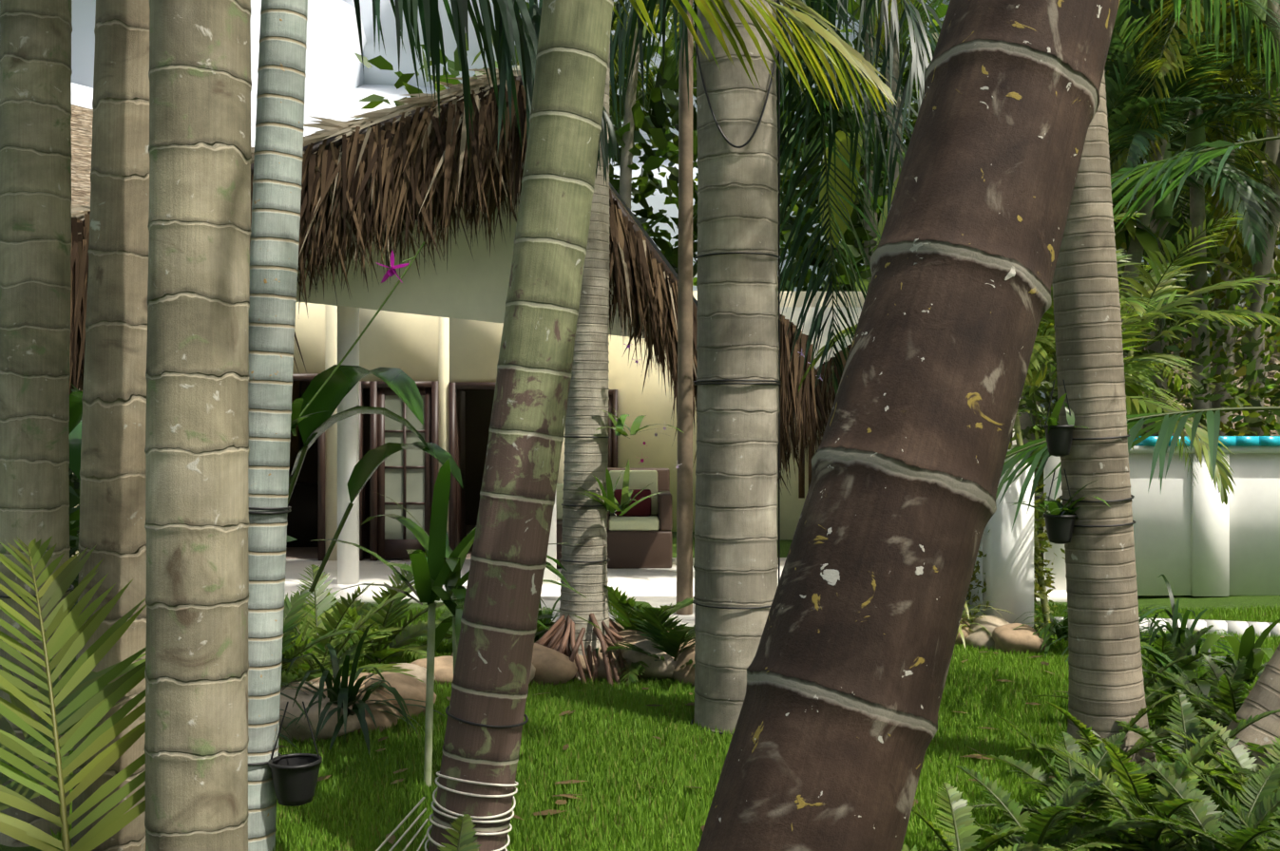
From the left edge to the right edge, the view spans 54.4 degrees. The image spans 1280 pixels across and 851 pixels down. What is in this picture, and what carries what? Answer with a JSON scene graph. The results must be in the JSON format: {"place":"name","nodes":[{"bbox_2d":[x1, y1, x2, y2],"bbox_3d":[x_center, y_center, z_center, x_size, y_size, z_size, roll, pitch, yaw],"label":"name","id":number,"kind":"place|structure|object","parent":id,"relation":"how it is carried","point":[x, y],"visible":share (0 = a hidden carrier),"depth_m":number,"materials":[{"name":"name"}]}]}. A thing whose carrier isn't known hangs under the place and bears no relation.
{"place":"outdoors","nodes":[
{"label":"outdoors","id":0,"kind":"place"},
{"bbox_2d":[286,381,495,558],"bbox_3d":[-6.660,-0.182,17.047,11.154,3.590,5.000,0,0,-1],"label":"house interior","id":1,"kind":"object","parent":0,"point":[302,525],"visible":0.06,"depth_m":19.38,"materials":[{"name":"black"}]},
{"bbox_2d":[69,68,1012,495],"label":"thatched roof","id":2,"kind":"structure","parent":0,"point":[379,182],"depth_m":11.38,"materials":[{"name":"brown wicker"}]},
{"bbox_2d":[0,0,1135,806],"bbox_3d":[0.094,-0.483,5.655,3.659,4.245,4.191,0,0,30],"label":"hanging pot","id":3,"kind":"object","parent":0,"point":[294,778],"visible":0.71,"depth_m":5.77,"materials":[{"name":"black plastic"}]},
{"bbox_2d":[290,241,1109,518],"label":"orchid plants","id":4,"kind":"object","parent":3,"relation":"in","point":[610,504],"visible":0.75,"depth_m":5.88,"materials":[{"name":"green plant"}]},
{"bbox_2d":[377,249,822,470],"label":"orchid flowers","id":5,"kind":"object","parent":4,"relation":"attached to","point":[391,272],"visible":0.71,"depth_m":4.86,"materials":[{"name":"purple plant"}]},
{"bbox_2d":[540,596,694,627],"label":"garden path","id":6,"kind":"structure","parent":0,"point":[653,601],"depth_m":11.09,"materials":[{"name":"concrete"}]},
{"bbox_2d":[0,532,1279,850],"bbox_3d":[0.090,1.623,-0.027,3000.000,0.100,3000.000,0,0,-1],"label":"lawn","id":7,"kind":"structure","parent":0,"point":[1205,602],"depth_m":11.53,"materials":[{"name":"plant"}]},
{"bbox_2d":[0,0,72,847],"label":"palm trunk","id":8,"kind":"object","parent":7,"relation":"on","point":[35,145],"visible":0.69,"depth_m":4.72,"materials":[{"name":"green plant"}]},
{"bbox_2d":[70,0,149,850],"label":"palm trunk","id":9,"kind":"object","parent":7,"relation":"on","point":[112,503],"visible":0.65,"depth_m":4.32,"materials":[{"name":"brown plant"}]},
{"bbox_2d":[143,0,251,850],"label":"palm trunk","id":10,"kind":"object","parent":7,"relation":"on","point":[197,450],"visible":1,"depth_m":3.67,"materials":[{"name":"beige plant"}]},
{"bbox_2d":[248,0,307,850],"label":"palm trunk","id":11,"kind":"object","parent":7,"relation":"on","point":[277,197],"visible":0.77,"depth_m":4.57,"materials":[{"name":"grey plant"}]},
{"bbox_2d":[71,65,867,584],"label":"painted house walls","id":12,"kind":"structure","parent":7,"relation":"on","point":[442,322],"depth_m":14.40,"materials":[{"name":"beige paint"}]},
{"bbox_2d":[70,104,93,211],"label":"thatch roof planes","id":13,"kind":"object","parent":12,"relation":"on","point":[81,122],"depth_m":19.22,"materials":[{"name":"beige wicker"}]},
{"bbox_2d":[384,395,424,539],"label":"door glass panes","id":14,"kind":"object","parent":12,"relation":"attached to","point":[414,487],"visible":0.2,"depth_m":14.44,"materials":[{"name":"clear glass"}]},
{"bbox_2d":[83,75,819,560],"bbox_3d":[-0.754,-0.809,15.250,6.312,4.863,13.923,0,0,29],"label":"dark house wood","id":15,"kind":"object","parent":12,"relation":"attached to","point":[372,430],"visible":0.33,"depth_m":14.42,"materials":[{"name":"brown wood"}]},
{"bbox_2d":[427,0,613,850],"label":"palm trunk","id":16,"kind":"object","parent":7,"relation":"on","point":[491,674],"visible":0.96,"depth_m":4.38,"materials":[{"name":"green plant"}]},
{"bbox_2d":[375,771,518,850],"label":"rope","id":17,"kind":"object","parent":16,"relation":"attached to","point":[516,784],"visible":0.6,"depth_m":4.32,"materials":[{"name":"white fabric"}]},
{"bbox_2d":[558,42,610,680],"bbox_3d":[-0.369,-2.876,8.159,0.465,9.004,0.462,0,0,-1],"label":"palm trunk","id":18,"kind":"object","parent":7,"relation":"on","point":[584,462],"visible":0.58,"depth_m":8.04,"materials":[{"name":"grey plant"}]},
{"bbox_2d":[0,0,1279,850],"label":"foliage","id":19,"kind":"object","parent":7,"relation":"on","point":[1180,71],"depth_m":8.38,"materials":[{"name":"green plant"}]},
{"bbox_2d":[278,615,1046,743],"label":"rocks","id":20,"kind":"object","parent":7,"relation":"on","point":[549,665],"visible":0.25,"depth_m":7.68,"materials":[{"name":"beige stone"}]},
{"bbox_2d":[284,557,1067,604],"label":"veranda floor","id":21,"kind":"structure","parent":7,"relation":"on","point":[646,582],"depth_m":12.60,"materials":[{"name":"tile"}]},
{"bbox_2d":[556,467,672,569],"bbox_3d":[-0.341,1.026,13.993,1.376,1.074,0.850,0,0,-1],"label":"rattan sofa","id":22,"kind":"object","parent":21,"relation":"on","point":[640,549],"visible":0.29,"depth_m":13.58,"materials":[{"name":"brown wicker"}]},
{"bbox_2d":[556,470,659,531],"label":"seat cushions","id":23,"kind":"object","parent":22,"relation":"on","point":[640,516],"visible":0.52,"depth_m":13.98,"materials":[{"name":"fabric"}]},
{"bbox_2d":[693,0,780,733],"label":"palm trunk","id":24,"kind":"object","parent":7,"relation":"on","point":[735,536],"visible":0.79,"depth_m":6.59,"materials":[{"name":"grey plant"}]},
{"bbox_2d":[776,306,1016,539],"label":"pavilion walls","id":25,"kind":"structure","parent":7,"relation":"on","point":[792,505],"depth_m":17.62,"materials":[{"name":"beige paint"}]},
{"bbox_2d":[696,0,1120,850],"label":"palm trunk","id":26,"kind":"object","parent":7,"relation":"on","point":[835,730],"visible":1,"depth_m":2.00,"materials":[{"name":"brown plant"}]},
{"bbox_2d":[1051,70,1156,779],"bbox_3d":[2.047,-2.874,5.905,0.833,9.019,0.443,0,0,-1],"label":"palm trunk","id":27,"kind":"object","parent":7,"relation":"on","point":[1105,687],"visible":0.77,"depth_m":5.78,"materials":[{"name":"grey plant"}]},
{"bbox_2d":[963,445,1279,629],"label":"white boundary wall","id":28,"kind":"structure","parent":7,"relation":"on","point":[1199,539],"depth_m":11.87,"materials":[{"name":"white paint"}]},
{"bbox_2d":[1133,436,1279,446],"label":"pool edge tiles","id":29,"kind":"object","parent":28,"relation":"on","point":[1248,441],"depth_m":11.76,"materials":[{"name":"tile"}]},
{"bbox_2d":[1050,616,1279,637],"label":"paved path","id":30,"kind":"structure","parent":7,"relation":"on","point":[1230,626],"depth_m":9.42,"materials":[{"name":"white concrete"}]},
{"bbox_2d":[1128,324,1279,436],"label":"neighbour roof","id":31,"kind":"structure","parent":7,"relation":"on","point":[1273,359],"depth_m":18.13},
{"bbox_2d":[1215,644,1279,781],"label":"palm trunk","id":32,"kind":"object","parent":7,"relation":"on","point":[1263,696],"visible":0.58,"depth_m":5.56,"materials":[{"name":"beige plant"}]},
{"bbox_2d":[68,130,1279,700],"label":"garden broad leaves","id":33,"kind":"object","parent":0,"point":[435,567],"visible":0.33,"depth_m":5.98,"materials":[{"name":"green plant"}]},
{"bbox_2d":[71,0,1279,425],"bbox_3d":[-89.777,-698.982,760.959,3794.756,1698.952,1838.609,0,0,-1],"label":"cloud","id":34,"kind":"structure","parent":0,"point":[341,80],"depth_m":754.70,"materials":[{"name":"white"}]}
]}

